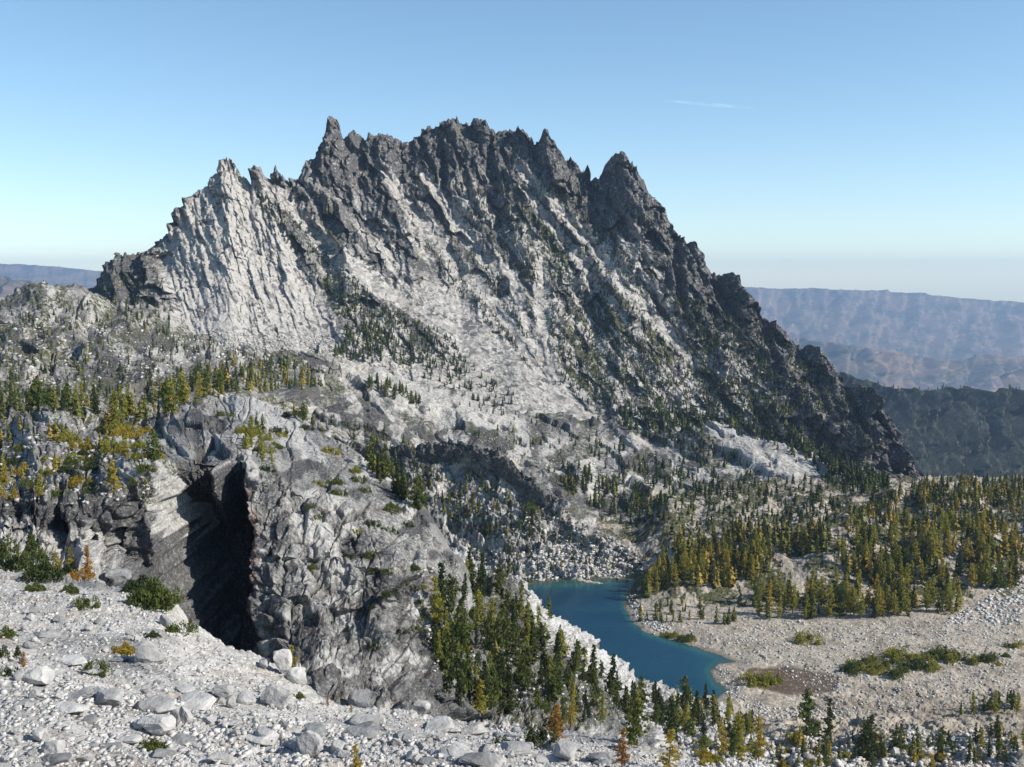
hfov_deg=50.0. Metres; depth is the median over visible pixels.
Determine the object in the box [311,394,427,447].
dome
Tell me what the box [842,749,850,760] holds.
shrub
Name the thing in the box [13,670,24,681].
boulder
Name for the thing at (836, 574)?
larch tree
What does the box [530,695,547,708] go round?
shrub
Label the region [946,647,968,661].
shrub
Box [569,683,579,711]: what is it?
larch tree
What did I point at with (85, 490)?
shrub
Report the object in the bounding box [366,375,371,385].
pine tree
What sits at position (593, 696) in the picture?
pine tree
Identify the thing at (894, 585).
larch tree
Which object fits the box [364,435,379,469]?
pine tree
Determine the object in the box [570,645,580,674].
pine tree
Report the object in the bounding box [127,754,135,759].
boulder
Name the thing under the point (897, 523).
larch tree
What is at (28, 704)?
boulder
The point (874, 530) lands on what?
larch tree
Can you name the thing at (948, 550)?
larch tree
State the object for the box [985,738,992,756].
fir tree
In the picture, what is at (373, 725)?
boulder
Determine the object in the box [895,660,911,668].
shrub
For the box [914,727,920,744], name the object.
pine tree
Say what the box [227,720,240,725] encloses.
boulder
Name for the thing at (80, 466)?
shrub
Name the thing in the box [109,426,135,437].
shrub
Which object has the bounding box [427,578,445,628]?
larch tree
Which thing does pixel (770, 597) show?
larch tree
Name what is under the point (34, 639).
boulder
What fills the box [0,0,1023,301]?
sky
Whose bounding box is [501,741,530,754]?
boulder
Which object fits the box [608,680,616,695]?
pine tree
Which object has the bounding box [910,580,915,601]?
fir tree
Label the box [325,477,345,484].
shrub
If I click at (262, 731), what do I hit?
boulder
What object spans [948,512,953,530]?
pine tree
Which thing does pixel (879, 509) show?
pine tree
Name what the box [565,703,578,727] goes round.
larch tree
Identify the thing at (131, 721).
boulder
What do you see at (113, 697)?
boulder
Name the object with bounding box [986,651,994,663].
shrub
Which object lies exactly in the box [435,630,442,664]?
larch tree
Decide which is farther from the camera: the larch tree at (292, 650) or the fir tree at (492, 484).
the fir tree at (492, 484)
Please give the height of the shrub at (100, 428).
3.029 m
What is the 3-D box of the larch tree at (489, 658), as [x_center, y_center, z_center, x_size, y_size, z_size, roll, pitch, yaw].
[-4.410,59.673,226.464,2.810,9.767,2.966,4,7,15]
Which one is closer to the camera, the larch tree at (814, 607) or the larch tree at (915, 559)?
the larch tree at (814, 607)
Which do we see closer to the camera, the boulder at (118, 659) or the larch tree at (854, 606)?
the boulder at (118, 659)
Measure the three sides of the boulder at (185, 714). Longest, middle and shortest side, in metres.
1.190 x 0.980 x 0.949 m
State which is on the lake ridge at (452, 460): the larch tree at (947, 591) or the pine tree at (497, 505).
the pine tree at (497, 505)
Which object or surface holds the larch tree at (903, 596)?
on the valley ground
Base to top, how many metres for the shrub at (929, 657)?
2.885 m
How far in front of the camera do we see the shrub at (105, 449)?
249.85 m
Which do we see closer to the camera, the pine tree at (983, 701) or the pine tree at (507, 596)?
the pine tree at (507, 596)
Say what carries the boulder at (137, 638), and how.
on the rocky slope
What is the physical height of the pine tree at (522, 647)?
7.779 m
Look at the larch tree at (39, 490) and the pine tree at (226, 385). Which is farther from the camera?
the pine tree at (226, 385)
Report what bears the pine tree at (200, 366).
on the hillside
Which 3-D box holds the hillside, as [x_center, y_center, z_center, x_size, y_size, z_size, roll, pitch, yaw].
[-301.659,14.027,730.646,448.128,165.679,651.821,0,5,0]
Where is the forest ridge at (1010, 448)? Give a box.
[838,371,1023,476]
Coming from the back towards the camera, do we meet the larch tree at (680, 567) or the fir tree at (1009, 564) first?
the larch tree at (680, 567)
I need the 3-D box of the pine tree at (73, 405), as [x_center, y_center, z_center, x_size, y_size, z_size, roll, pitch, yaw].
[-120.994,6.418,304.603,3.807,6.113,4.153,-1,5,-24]
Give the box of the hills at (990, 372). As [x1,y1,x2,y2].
[793,337,1023,391]
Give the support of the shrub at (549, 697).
on the lakeside bank
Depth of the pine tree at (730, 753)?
318.54 m
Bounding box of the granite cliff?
[0,394,502,722]
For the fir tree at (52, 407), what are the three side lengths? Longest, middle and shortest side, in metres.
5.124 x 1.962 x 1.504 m
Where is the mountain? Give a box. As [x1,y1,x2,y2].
[88,116,925,477]
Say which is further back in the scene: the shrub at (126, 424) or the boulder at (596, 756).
the shrub at (126, 424)
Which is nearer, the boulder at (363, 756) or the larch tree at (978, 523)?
the boulder at (363, 756)
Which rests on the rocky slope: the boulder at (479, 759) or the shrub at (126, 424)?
the boulder at (479, 759)
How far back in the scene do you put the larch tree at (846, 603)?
512.52 m
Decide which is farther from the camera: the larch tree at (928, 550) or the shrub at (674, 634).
the larch tree at (928, 550)
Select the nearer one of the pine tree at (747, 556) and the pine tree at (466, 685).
the pine tree at (466, 685)
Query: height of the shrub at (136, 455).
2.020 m
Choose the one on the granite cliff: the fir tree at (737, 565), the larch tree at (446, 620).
the larch tree at (446, 620)
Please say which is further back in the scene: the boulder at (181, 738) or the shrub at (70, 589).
the shrub at (70, 589)
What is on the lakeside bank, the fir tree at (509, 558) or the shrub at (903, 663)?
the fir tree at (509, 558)
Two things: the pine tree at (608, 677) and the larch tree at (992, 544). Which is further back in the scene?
the larch tree at (992, 544)
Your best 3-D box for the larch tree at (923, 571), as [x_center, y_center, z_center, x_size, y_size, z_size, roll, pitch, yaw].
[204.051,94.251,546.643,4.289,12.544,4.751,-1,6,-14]
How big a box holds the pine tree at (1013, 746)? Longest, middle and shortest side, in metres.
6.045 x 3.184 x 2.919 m
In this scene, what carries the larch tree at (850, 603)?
on the valley ground
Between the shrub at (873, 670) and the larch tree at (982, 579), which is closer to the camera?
the shrub at (873, 670)
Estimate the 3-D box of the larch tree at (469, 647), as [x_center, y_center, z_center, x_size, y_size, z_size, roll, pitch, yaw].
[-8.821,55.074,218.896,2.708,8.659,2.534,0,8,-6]
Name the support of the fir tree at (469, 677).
on the granite cliff
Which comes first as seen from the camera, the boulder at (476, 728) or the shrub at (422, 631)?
the boulder at (476, 728)
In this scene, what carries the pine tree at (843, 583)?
on the valley ground
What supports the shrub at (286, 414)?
on the granite cliff
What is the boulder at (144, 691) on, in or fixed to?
on the rocky slope
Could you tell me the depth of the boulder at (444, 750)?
69.95 m
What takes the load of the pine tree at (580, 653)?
on the lakeside bank
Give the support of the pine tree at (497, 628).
on the lakeside bank
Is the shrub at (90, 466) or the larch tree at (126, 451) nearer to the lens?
the larch tree at (126, 451)
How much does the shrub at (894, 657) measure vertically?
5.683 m
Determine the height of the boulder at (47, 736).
0.702 m
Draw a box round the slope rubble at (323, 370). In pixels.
[0,311,844,578]
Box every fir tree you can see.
[34,393,40,411]
[50,393,57,410]
[58,390,65,410]
[90,384,101,414]
[125,393,133,415]
[144,406,148,422]
[375,453,383,477]
[390,464,400,494]
[391,472,396,494]
[397,470,407,499]
[415,484,420,509]
[430,624,438,654]
[434,469,438,481]
[437,562,454,616]
[443,632,456,693]
[447,629,458,669]
[455,674,464,706]
[461,573,469,597]
[461,584,466,607]
[465,654,473,692]
[466,548,475,585]
[467,670,473,698]
[469,573,474,592]
[471,677,477,699]
[473,626,480,658]
[473,656,479,678]
[475,553,490,597]
[475,582,481,613]
[477,660,493,711]
[480,626,482,643]
[488,478,495,492]
[493,517,497,530]
[495,651,512,704]
[503,603,511,633]
[503,657,512,683]
[503,672,517,715]
[505,552,511,572]
[509,598,518,637]
[509,602,521,640]
[515,592,519,612]
[516,647,533,690]
[521,606,531,638]
[522,505,525,519]
[527,621,540,663]
[528,626,537,658]
[536,660,544,684]
[538,621,547,661]
[543,660,549,679]
[544,668,547,682]
[554,632,562,666]
[557,669,563,695]
[581,706,586,722]
[582,668,585,681]
[582,690,591,714]
[586,644,598,677]
[605,481,607,494]
[606,654,620,693]
[608,502,613,515]
[621,685,627,711]
[629,680,634,703]
[650,684,656,702]
[651,687,665,725]
[653,681,657,704]
[660,696,666,726]
[661,696,684,740]
[663,573,668,589]
[676,692,679,712]
[691,689,701,721]
[696,699,701,722]
[700,713,707,737]
[702,683,709,708]
[708,690,719,713]
[710,705,715,726]
[735,558,740,575]
[747,545,751,567]
[750,709,755,727]
[786,579,791,597]
[788,542,792,556]
[806,587,815,618]
[820,697,835,735]
[852,740,857,759]
[857,714,879,760]
[867,518,871,542]
[870,602,875,617]
[871,538,876,562]
[888,570,893,585]
[894,580,903,613]
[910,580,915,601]
[919,496,925,508]
[919,551,927,565]
[934,745,940,761]
[946,729,950,744]
[954,558,957,573]
[955,550,965,576]
[963,743,972,764]
[972,529,980,552]
[972,722,978,741]
[972,750,975,765]
[975,548,978,564]
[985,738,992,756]
[1006,561,1014,586]
[1012,556,1021,585]
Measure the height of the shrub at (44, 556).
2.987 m
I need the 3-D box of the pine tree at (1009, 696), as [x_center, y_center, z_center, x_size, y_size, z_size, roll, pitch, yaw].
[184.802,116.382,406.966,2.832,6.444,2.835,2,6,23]
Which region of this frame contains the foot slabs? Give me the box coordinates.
[251,349,844,538]
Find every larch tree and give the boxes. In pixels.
[0,453,9,478]
[0,461,10,482]
[17,651,27,666]
[34,474,43,497]
[50,385,58,408]
[52,552,62,569]
[64,547,75,569]
[77,382,87,407]
[81,545,96,573]
[105,460,121,494]
[106,395,113,421]
[107,390,121,419]
[113,384,128,421]
[120,430,128,454]
[122,385,131,413]
[122,395,129,418]
[122,442,131,458]
[128,392,137,415]
[166,378,179,414]
[175,372,186,405]
[180,376,189,404]
[193,380,202,402]
[194,374,205,397]
[246,415,255,433]
[247,416,256,439]
[249,430,255,448]
[254,425,265,449]
[258,439,265,461]
[267,444,274,464]
[288,645,299,667]
[350,744,364,766]
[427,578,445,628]
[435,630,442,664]
[442,610,450,647]
[465,559,471,579]
[466,639,473,669]
[471,679,490,715]
[473,663,478,684]
[475,589,486,622]
[486,651,491,679]
[487,599,497,634]
[515,582,525,624]
[521,601,530,644]
[521,636,534,664]
[535,607,544,643]
[541,622,549,649]
[544,704,567,740]
[546,655,553,681]
[558,629,566,666]
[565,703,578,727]
[568,672,576,696]
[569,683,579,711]
[595,692,607,721]
[612,731,633,766]
[632,687,642,714]
[646,569,655,593]
[648,567,655,588]
[650,562,655,577]
[653,568,660,592]
[654,728,683,766]
[655,558,661,576]
[661,553,666,568]
[669,558,675,580]
[672,563,680,585]
[674,686,679,703]
[677,539,687,560]
[677,704,682,725]
[678,555,683,577]
[679,557,684,576]
[681,705,692,732]
[682,553,687,570]
[685,556,690,580]
[692,538,697,563]
[692,554,697,573]
[699,546,706,565]
[699,696,705,714]
[700,557,707,582]
[700,561,703,576]
[708,694,718,724]
[709,542,713,559]
[714,717,731,755]
[720,535,724,559]
[721,562,726,586]
[723,698,731,729]
[724,551,731,571]
[724,697,730,720]
[728,714,754,759]
[729,545,732,561]
[735,735,741,759]
[736,550,741,570]
[740,549,747,573]
[745,711,754,734]
[745,716,768,760]
[747,554,756,575]
[749,555,757,579]
[751,540,755,562]
[752,528,758,542]
[755,535,760,551]
[755,587,764,615]
[757,573,765,599]
[758,546,763,569]
[761,537,769,558]
[763,583,777,615]
[764,574,774,595]
[771,575,776,596]
[773,570,784,598]
[774,595,783,618]
[781,589,788,611]
[785,579,790,601]
[787,586,797,612]
[801,594,810,619]
[802,581,809,600]
[809,577,816,598]
[810,569,817,594]
[811,595,817,614]
[813,576,826,607]
[821,584,838,617]
[827,740,833,763]
[833,567,839,592]
[838,539,847,565]
[842,588,850,613]
[847,587,858,614]
[847,592,852,614]
[850,550,855,570]
[852,520,862,544]
[852,569,863,593]
[853,524,862,548]
[857,576,860,594]
[858,592,866,617]
[860,542,871,565]
[865,551,871,573]
[868,542,875,561]
[870,574,880,601]
[872,522,877,544]
[872,588,882,617]
[875,552,880,567]
[875,588,884,616]
[877,554,885,583]
[881,561,887,581]
[884,585,891,613]
[887,524,894,548]
[887,555,893,577]
[888,592,897,614]
[890,578,896,598]
[890,590,899,616]
[891,511,897,531]
[893,548,898,567]
[894,546,904,571]
[895,512,900,534]
[896,580,911,613]
[897,556,903,576]
[902,589,911,615]
[903,563,912,581]
[904,509,911,533]
[904,574,912,594]
[909,560,915,583]
[910,539,920,565]
[911,546,918,565]
[916,561,926,582]
[917,734,926,754]
[918,529,924,548]
[921,580,932,605]
[921,582,930,611]
[922,526,926,549]
[924,536,931,561]
[929,574,939,606]
[930,546,938,567]
[932,532,941,556]
[935,530,942,549]
[936,508,944,524]
[936,564,942,585]
[937,511,944,533]
[937,559,946,586]
[941,515,951,534]
[943,584,953,611]
[944,529,954,554]
[947,581,954,603]
[950,577,956,596]
[955,586,963,608]
[961,537,973,562]
[964,513,971,532]
[966,563,977,588]
[969,692,978,713]
[974,515,980,537]
[978,534,985,553]
[978,726,986,748]
[980,509,987,532]
[980,563,985,584]
[982,543,994,568]
[982,560,992,588]
[988,690,1000,712]
[990,533,996,553]
[1000,523,1008,549]
[1003,557,1011,578]
[1006,566,1013,587]
[1008,523,1015,546]
[1011,560,1016,584]
[1014,692,1022,714]
[1016,536,1021,557]
[1019,725,1023,747]
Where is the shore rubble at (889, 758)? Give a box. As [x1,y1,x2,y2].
[424,543,1023,766]
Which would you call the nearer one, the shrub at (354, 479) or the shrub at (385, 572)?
the shrub at (385, 572)
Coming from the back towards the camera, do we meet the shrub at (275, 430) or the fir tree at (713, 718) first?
the fir tree at (713, 718)
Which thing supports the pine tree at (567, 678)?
on the lakeside bank
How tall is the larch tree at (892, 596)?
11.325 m
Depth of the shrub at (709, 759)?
89.14 m
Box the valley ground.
[512,475,1023,766]
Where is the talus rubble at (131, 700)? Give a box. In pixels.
[0,591,688,766]
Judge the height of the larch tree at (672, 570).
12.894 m
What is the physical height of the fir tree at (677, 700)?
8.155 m
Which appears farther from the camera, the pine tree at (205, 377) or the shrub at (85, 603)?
the pine tree at (205, 377)
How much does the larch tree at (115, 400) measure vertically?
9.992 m
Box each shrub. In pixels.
[0,478,14,484]
[0,485,18,498]
[0,530,43,557]
[0,549,44,572]
[0,625,18,639]
[0,645,21,658]
[0,665,19,676]
[5,456,19,464]
[10,462,29,475]
[13,444,27,451]
[18,548,60,567]
[19,481,33,487]
[19,559,65,582]
[24,477,48,490]
[24,580,47,592]
[38,467,53,474]
[38,469,54,477]
[40,454,63,465]
[51,488,71,497]
[52,423,68,429]
[55,434,80,442]
[58,429,75,436]
[58,464,78,472]
[60,564,77,573]
[60,582,79,594]
[63,454,89,465]
[65,451,79,456]
[67,435,90,444]
[68,441,91,450]
[68,474,92,486]
[68,567,95,581]
[70,595,100,610]
[72,464,85,469]
[77,449,88,456]
[81,442,97,450]
[81,486,98,494]
[81,659,113,677]
[82,461,97,471]
[83,481,95,487]
[85,454,109,464]
[93,424,108,433]
[99,439,127,453]
[103,420,123,430]
[109,419,134,432]
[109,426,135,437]
[111,641,134,655]
[118,425,143,438]
[118,573,156,593]
[124,575,178,611]
[128,476,149,485]
[129,438,147,449]
[130,451,151,459]
[135,462,157,472]
[137,737,167,751]
[139,425,156,433]
[142,448,166,458]
[143,630,161,638]
[154,585,183,603]
[164,617,198,636]
[215,410,234,416]
[235,425,248,433]
[259,434,273,440]
[259,464,276,472]
[263,446,276,453]
[271,425,288,433]
[274,432,287,437]
[274,444,284,449]
[281,410,299,417]
[293,692,305,699]
[299,424,314,430]
[305,502,316,508]
[307,563,318,570]
[310,514,322,519]
[312,479,325,486]
[321,446,340,454]
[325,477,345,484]
[330,488,348,496]
[342,552,362,559]
[348,465,362,472]
[350,474,367,482]
[352,528,361,534]
[358,488,371,492]
[364,518,381,526]
[364,549,379,558]
[365,640,381,649]
[380,526,395,532]
[381,568,393,574]
[381,588,397,598]
[383,503,401,514]
[385,501,395,507]
[394,626,406,635]
[400,521,414,527]
[407,621,419,630]
[410,563,420,571]
[410,584,419,590]
[416,599,424,604]
[419,612,426,619]
[419,629,429,633]
[490,734,519,744]
[523,723,559,746]
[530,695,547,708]
[535,628,550,640]
[542,681,556,689]
[544,702,554,712]
[545,694,558,701]
[578,673,590,680]
[660,631,669,636]
[667,631,678,638]
[676,633,694,641]
[683,634,693,642]
[691,736,713,747]
[692,748,713,756]
[696,755,714,765]
[701,753,726,763]
[736,670,778,689]
[757,672,783,686]
[777,758,794,766]
[779,746,791,753]
[785,730,807,742]
[793,630,823,645]
[802,754,819,766]
[839,661,864,675]
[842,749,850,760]
[843,659,861,672]
[843,659,870,670]
[844,658,864,670]
[860,655,876,663]
[863,653,877,663]
[866,668,878,674]
[867,667,883,675]
[870,664,887,671]
[872,731,889,742]
[873,661,891,668]
[879,646,908,663]
[883,662,905,680]
[884,658,892,666]
[885,647,908,655]
[889,743,913,753]
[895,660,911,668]
[903,666,910,673]
[905,651,927,661]
[906,657,928,670]
[910,750,936,766]
[918,660,944,672]
[925,646,941,656]
[925,653,939,660]
[934,750,945,759]
[935,648,959,661]
[942,649,960,663]
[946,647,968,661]
[965,652,978,664]
[979,652,998,662]
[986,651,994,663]
[992,661,1002,666]
[998,652,1011,657]
[1001,642,1013,648]
[1011,640,1023,648]
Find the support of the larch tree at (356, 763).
on the rocky slope
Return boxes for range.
[0,264,102,288]
[745,287,1023,359]
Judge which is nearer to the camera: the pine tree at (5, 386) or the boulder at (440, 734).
the boulder at (440, 734)
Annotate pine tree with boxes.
[3,380,8,393]
[6,389,17,405]
[9,372,15,385]
[16,387,21,403]
[25,386,38,413]
[30,374,46,402]
[40,384,55,410]
[55,382,60,396]
[63,382,74,410]
[69,396,81,415]
[82,378,87,393]
[142,429,165,462]
[157,380,175,415]
[191,365,200,380]
[198,360,203,378]
[198,369,210,397]
[210,369,223,392]
[224,377,229,391]
[229,378,235,391]
[239,436,247,448]
[267,358,272,370]
[297,402,307,421]
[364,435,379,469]
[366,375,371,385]
[376,443,393,478]
[377,467,381,482]
[406,473,428,508]
[408,390,414,403]
[431,628,453,680]
[438,628,452,678]
[444,491,452,504]
[445,573,460,615]
[446,609,473,654]
[450,649,474,701]
[456,603,476,638]
[463,647,473,672]
[468,592,478,627]
[469,492,475,506]
[471,560,477,576]
[481,613,498,650]
[483,672,495,701]
[485,523,490,534]
[488,662,502,708]
[488,694,495,709]
[490,563,507,593]
[492,613,505,650]
[492,649,500,668]
[494,499,499,511]
[496,673,509,707]
[497,606,511,648]
[500,589,511,608]
[506,621,522,656]
[511,650,520,681]
[514,653,535,687]
[515,638,527,660]
[526,501,530,514]
[529,498,537,512]
[529,609,536,626]
[530,569,534,581]
[531,685,542,708]
[545,596,553,618]
[546,667,562,692]
[551,653,563,688]
[558,696,567,727]
[560,665,575,688]
[570,639,585,672]
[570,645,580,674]
[586,665,598,686]
[589,686,599,705]
[592,679,603,697]
[597,659,605,679]
[599,496,605,507]
[604,670,616,693]
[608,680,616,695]
[612,688,620,707]
[620,686,632,714]
[624,700,633,725]
[625,699,649,745]
[631,479,639,490]
[632,675,649,708]
[639,575,648,597]
[643,495,647,508]
[650,702,661,725]
[659,572,664,590]
[666,568,670,587]
[669,600,674,614]
[679,675,691,708]
[679,685,693,712]
[683,718,695,737]
[689,700,701,723]
[694,532,700,549]
[697,605,704,618]
[697,734,709,749]
[700,534,709,548]
[703,697,710,712]
[720,564,730,585]
[726,728,739,757]
[728,730,734,757]
[730,553,739,567]
[734,711,745,737]
[739,543,745,554]
[740,548,749,569]
[744,712,751,733]
[748,576,761,606]
[750,744,759,759]
[765,536,769,554]
[797,688,821,738]
[801,742,807,752]
[813,575,819,601]
[820,734,831,753]
[822,746,829,766]
[824,520,831,540]
[825,579,837,607]
[830,582,848,615]
[838,580,846,610]
[856,516,868,536]
[856,541,864,555]
[858,719,867,738]
[867,752,877,766]
[873,517,879,532]
[874,743,880,758]
[877,506,882,515]
[878,551,893,573]
[882,581,891,610]
[885,520,896,540]
[887,542,898,561]
[891,723,901,747]
[897,722,906,743]
[899,549,911,568]
[904,585,914,603]
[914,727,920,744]
[915,512,925,534]
[925,490,933,502]
[925,734,931,746]
[934,589,946,612]
[935,732,943,751]
[936,725,947,746]
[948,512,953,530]
[951,572,957,587]
[960,515,967,531]
[975,512,985,529]
[975,563,985,580]
[978,542,989,562]
[981,695,986,709]
[986,723,993,735]
[988,696,993,709]
[990,563,1003,587]
[991,715,1002,736]
[997,559,1007,587]
[997,694,1001,710]
[1003,750,1008,761]
[1006,689,1011,702]
[1007,532,1013,557]
[1009,735,1019,750]
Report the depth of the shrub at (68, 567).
170.47 m
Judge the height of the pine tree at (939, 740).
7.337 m
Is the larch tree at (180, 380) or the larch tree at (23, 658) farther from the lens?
the larch tree at (180, 380)
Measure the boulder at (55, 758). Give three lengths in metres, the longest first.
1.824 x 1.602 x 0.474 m
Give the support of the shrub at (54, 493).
on the granite cliff
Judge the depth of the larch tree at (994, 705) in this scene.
399.40 m
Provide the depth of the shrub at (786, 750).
350.58 m
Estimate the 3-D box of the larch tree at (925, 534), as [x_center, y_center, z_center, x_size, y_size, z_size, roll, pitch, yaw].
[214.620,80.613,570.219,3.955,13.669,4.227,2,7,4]
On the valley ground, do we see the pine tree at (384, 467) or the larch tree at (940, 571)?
the larch tree at (940, 571)
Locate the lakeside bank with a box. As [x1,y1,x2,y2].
[449,547,994,766]
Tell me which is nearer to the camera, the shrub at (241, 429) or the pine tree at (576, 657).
the shrub at (241, 429)
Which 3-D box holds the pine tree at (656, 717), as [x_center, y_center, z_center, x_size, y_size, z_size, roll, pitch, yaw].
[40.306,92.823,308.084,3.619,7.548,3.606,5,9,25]
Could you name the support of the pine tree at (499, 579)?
on the lakeside bank
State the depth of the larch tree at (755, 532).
590.57 m
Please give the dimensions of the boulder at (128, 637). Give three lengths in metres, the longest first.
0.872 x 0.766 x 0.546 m
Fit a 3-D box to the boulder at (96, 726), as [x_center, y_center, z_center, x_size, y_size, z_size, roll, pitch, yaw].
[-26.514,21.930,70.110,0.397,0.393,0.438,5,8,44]
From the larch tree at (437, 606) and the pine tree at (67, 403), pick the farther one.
the pine tree at (67, 403)
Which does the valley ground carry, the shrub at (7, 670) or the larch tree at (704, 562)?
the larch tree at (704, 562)
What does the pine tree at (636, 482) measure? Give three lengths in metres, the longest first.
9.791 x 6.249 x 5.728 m
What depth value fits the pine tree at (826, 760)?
336.82 m
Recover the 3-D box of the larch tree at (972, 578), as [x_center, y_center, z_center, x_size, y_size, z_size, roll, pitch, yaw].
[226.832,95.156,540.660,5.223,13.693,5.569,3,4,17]
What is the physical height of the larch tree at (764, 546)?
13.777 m
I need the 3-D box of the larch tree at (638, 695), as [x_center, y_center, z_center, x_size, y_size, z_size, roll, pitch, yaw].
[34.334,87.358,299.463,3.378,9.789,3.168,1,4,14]
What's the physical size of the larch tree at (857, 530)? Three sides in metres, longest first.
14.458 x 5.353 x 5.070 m
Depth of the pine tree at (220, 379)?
339.45 m
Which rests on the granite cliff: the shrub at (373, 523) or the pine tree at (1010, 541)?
the shrub at (373, 523)
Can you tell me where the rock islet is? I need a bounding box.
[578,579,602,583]
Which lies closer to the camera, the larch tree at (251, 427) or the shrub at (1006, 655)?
the larch tree at (251, 427)
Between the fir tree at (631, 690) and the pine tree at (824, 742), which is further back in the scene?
the pine tree at (824, 742)
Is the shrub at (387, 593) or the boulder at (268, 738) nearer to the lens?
the boulder at (268, 738)
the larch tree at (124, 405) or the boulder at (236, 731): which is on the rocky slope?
the boulder at (236, 731)
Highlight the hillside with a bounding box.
[0,279,371,431]
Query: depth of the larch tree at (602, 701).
263.13 m
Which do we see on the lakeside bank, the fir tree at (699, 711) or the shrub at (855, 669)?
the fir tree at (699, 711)
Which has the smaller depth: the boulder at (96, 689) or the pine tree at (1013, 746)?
the boulder at (96, 689)
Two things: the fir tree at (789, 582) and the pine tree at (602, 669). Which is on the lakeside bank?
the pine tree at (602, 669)
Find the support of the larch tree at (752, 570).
on the valley ground
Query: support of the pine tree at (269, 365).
on the hillside
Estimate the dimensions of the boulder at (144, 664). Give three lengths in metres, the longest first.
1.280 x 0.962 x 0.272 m
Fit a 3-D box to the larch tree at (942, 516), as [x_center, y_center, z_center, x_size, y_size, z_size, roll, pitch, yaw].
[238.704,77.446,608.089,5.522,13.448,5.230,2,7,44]
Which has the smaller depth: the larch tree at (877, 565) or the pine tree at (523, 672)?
the pine tree at (523, 672)
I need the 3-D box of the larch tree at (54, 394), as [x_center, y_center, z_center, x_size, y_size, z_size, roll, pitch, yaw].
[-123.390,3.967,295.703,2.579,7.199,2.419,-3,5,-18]
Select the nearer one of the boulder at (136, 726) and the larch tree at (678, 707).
the boulder at (136, 726)
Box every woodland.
[0,134,1023,534]
[0,292,1023,765]
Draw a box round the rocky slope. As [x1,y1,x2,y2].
[0,569,752,766]
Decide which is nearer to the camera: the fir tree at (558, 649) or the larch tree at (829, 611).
the fir tree at (558, 649)
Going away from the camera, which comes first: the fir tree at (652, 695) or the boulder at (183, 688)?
the boulder at (183, 688)
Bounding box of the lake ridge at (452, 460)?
[351,436,644,579]
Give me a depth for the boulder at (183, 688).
84.85 m
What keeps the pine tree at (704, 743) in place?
on the lakeside bank
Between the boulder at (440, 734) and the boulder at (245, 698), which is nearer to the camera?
the boulder at (440, 734)
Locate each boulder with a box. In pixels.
[0,755,8,762]
[10,737,20,745]
[11,727,21,734]
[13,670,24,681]
[13,699,32,707]
[14,705,21,709]
[22,641,32,648]
[22,665,54,684]
[24,613,34,620]
[24,701,33,707]
[25,747,35,755]
[28,689,40,699]
[29,605,38,614]
[31,636,38,641]
[32,728,47,740]
[33,630,60,637]
[40,732,51,742]
[40,739,65,754]
[42,753,71,766]
[53,615,65,622]
[55,692,63,698]
[55,701,89,712]
[58,654,86,666]
[65,686,94,700]
[76,752,93,761]
[81,714,96,723]
[82,669,103,673]
[84,625,92,630]
[88,742,98,746]
[89,687,102,698]
[93,723,99,729]
[95,688,123,706]
[100,742,122,749]
[102,647,108,652]
[105,568,131,581]
[106,761,115,766]
[109,657,130,661]
[119,734,141,742]
[122,635,132,639]
[125,629,133,635]
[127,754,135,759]
[129,717,139,723]
[133,635,141,641]
[133,719,142,728]
[134,639,165,663]
[134,700,145,711]
[137,714,175,734]
[140,663,154,666]
[140,689,147,693]
[144,664,151,669]
[145,694,175,713]
[150,748,177,758]
[159,614,170,625]
[168,672,177,678]
[170,709,179,726]
[170,733,195,744]
[174,684,194,692]
[178,690,216,710]
[179,706,193,722]
[191,743,200,747]
[197,665,204,672]
[205,752,233,763]
[206,716,218,724]
[212,684,233,698]
[216,697,224,703]
[221,722,228,728]
[226,697,235,708]
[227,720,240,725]
[232,729,239,734]
[237,691,256,704]
[246,729,278,745]
[248,747,262,754]
[255,727,269,736]
[258,718,266,723]
[259,658,270,668]
[260,683,292,709]
[273,649,291,674]
[278,719,288,729]
[284,737,298,749]
[286,667,306,686]
[295,730,323,756]
[304,722,327,736]
[331,740,344,752]
[337,749,348,757]
[347,689,369,707]
[347,725,377,738]
[349,713,381,725]
[354,721,380,731]
[360,754,368,760]
[380,718,385,724]
[391,738,402,745]
[393,729,413,739]
[401,734,410,742]
[406,750,418,760]
[411,753,421,763]
[414,700,430,710]
[418,757,434,765]
[425,715,454,731]
[425,737,432,742]
[431,732,444,736]
[438,746,456,760]
[448,725,460,732]
[448,742,472,757]
[456,734,463,738]
[459,752,493,766]
[461,722,488,734]
[478,744,487,752]
[485,738,500,743]
[492,732,501,737]
[493,753,504,766]
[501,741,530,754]
[508,750,514,757]
[534,756,547,763]
[546,753,563,762]
[553,741,577,759]
[567,758,574,764]
[578,746,586,751]
[585,752,615,760]
[592,759,613,766]
[766,742,775,750]
[805,753,816,760]
[853,733,858,739]
[890,747,898,755]
[962,749,972,758]
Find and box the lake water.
[524,576,735,697]
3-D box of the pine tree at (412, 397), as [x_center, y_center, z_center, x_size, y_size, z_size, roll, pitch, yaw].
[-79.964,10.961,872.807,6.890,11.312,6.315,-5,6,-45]
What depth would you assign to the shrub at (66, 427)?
272.29 m
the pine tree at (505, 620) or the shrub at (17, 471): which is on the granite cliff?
the shrub at (17, 471)
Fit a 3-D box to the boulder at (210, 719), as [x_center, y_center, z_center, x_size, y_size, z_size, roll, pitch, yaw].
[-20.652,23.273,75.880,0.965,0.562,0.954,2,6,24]
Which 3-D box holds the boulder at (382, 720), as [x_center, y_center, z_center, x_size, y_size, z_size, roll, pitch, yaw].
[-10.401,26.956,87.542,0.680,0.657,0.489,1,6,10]
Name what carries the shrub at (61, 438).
on the granite cliff
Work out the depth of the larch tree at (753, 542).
571.75 m
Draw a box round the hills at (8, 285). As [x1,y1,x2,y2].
[0,276,31,297]

